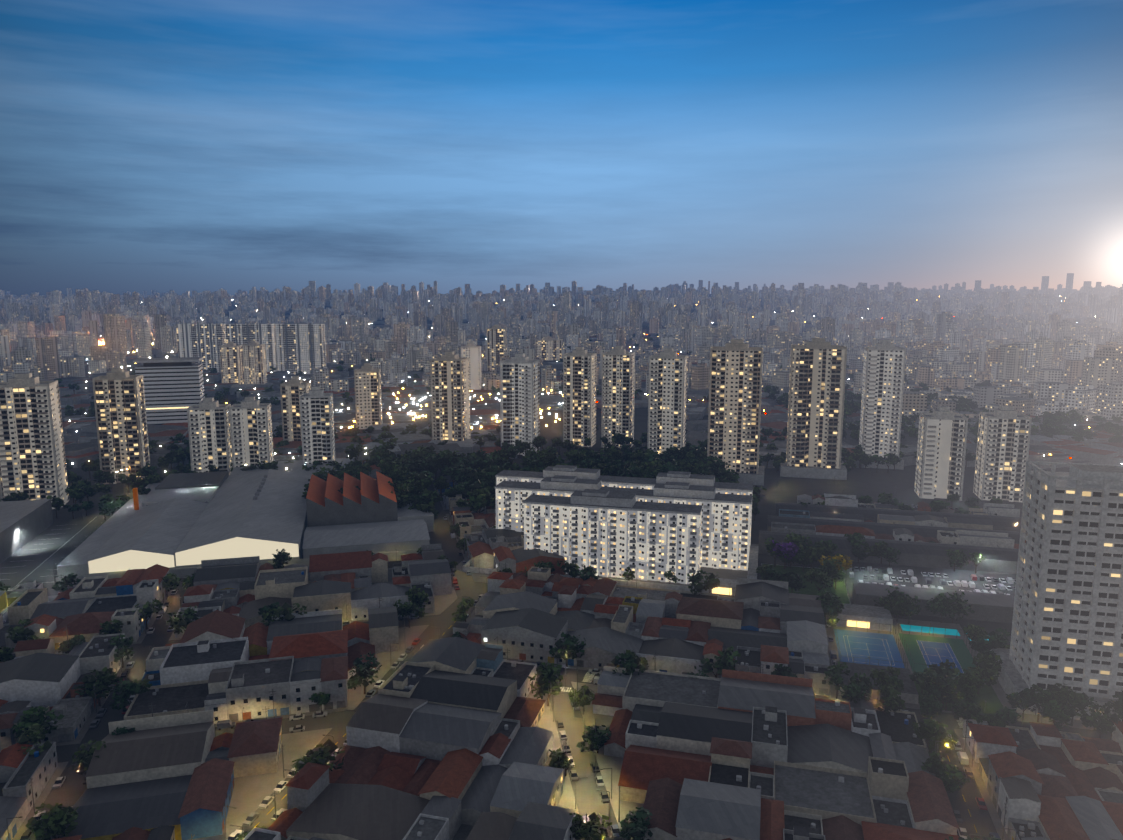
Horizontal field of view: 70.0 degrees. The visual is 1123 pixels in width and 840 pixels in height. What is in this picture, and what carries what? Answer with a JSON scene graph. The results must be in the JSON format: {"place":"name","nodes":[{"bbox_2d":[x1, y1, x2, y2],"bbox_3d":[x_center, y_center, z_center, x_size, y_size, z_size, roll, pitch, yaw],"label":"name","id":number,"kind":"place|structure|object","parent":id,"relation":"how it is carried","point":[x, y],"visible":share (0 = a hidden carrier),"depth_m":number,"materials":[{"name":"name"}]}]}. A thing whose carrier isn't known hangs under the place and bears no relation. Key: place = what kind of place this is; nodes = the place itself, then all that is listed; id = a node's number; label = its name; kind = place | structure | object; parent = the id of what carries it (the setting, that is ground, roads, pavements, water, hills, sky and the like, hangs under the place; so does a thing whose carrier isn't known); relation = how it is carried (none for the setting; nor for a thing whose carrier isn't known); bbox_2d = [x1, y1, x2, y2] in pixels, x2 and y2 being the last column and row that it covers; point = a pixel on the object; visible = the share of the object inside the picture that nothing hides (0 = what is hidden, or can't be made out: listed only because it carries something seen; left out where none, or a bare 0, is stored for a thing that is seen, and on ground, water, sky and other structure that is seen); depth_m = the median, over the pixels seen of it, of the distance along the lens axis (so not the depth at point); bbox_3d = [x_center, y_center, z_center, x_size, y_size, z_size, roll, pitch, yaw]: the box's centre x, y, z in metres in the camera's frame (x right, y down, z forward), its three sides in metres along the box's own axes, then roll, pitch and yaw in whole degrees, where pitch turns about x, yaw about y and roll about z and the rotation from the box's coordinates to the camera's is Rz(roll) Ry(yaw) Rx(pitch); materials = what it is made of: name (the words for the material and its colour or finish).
{"place":"outdoors","nodes":[
{"label":"outdoors","id":0,"kind":"place"},
{"bbox_2d":[0,0,1122,296],"label":"sky","id":1,"kind":"structure","parent":0,"point":[162,146],"materials":[{"name":"blue"}]},
{"bbox_2d":[46,294,1080,457],"bbox_3d":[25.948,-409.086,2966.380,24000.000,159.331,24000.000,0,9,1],"label":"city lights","id":2,"kind":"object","parent":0,"point":[551,430],"depth_m":836.72},
{"bbox_2d":[0,323,1031,508],"bbox_3d":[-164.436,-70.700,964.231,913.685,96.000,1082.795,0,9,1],"label":"high-rise buildings","id":3,"kind":"structure","parent":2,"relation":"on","point":[154,391],"depth_m":554.60,"materials":[{"name":"beige concrete"}]},
{"bbox_2d":[0,458,1122,839],"bbox_3d":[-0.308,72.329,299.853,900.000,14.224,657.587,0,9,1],"label":"blocks","id":4,"kind":"structure","parent":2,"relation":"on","point":[444,734],"depth_m":226.45,"materials":[{"name":"concrete"}]},
{"bbox_2d":[0,458,433,589],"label":"warehouse","id":5,"kind":"structure","parent":4,"relation":"on","point":[181,525],"depth_m":404.32,"materials":[{"name":"metal"}]},
{"bbox_2d":[5,516,999,839],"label":"cars","id":6,"kind":"object","parent":4,"relation":"on","point":[281,786],"visible":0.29,"depth_m":221.94,"materials":[{"name":"white metal"}]},
{"bbox_2d":[6,468,1071,839],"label":"lamps","id":7,"kind":"object","parent":4,"relation":"on","point":[508,652],"visible":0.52,"depth_m":239.00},
{"bbox_2d":[453,465,758,595],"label":"block","id":8,"kind":"structure","parent":4,"relation":"on","point":[680,524],"depth_m":363.02,"materials":[{"name":"concrete"}]},
{"bbox_2d":[758,461,1122,731],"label":"tower and courts","id":9,"kind":"object","parent":4,"relation":"on","point":[1057,601],"visible":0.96,"depth_m":266.07,"materials":[{"name":"concrete"}]},
{"bbox_2d":[0,273,1122,468],"bbox_3d":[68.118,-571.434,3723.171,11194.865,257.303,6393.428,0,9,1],"label":"city","id":10,"kind":"object","parent":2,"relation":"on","point":[1011,343],"visible":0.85,"depth_m":1650.10},
{"bbox_2d":[0,334,1122,839],"bbox_3d":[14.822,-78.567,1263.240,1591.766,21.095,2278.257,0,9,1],"label":"trees","id":11,"kind":"object","parent":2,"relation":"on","point":[412,472],"visible":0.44,"depth_m":333.36,"materials":[{"name":"green plant"}]},
{"bbox_2d":[69,296,1122,471],"bbox_3d":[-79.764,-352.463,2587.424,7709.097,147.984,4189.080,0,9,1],"label":"city lights","id":12,"kind":"object","parent":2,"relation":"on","point":[101,343],"visible":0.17,"depth_m":866.36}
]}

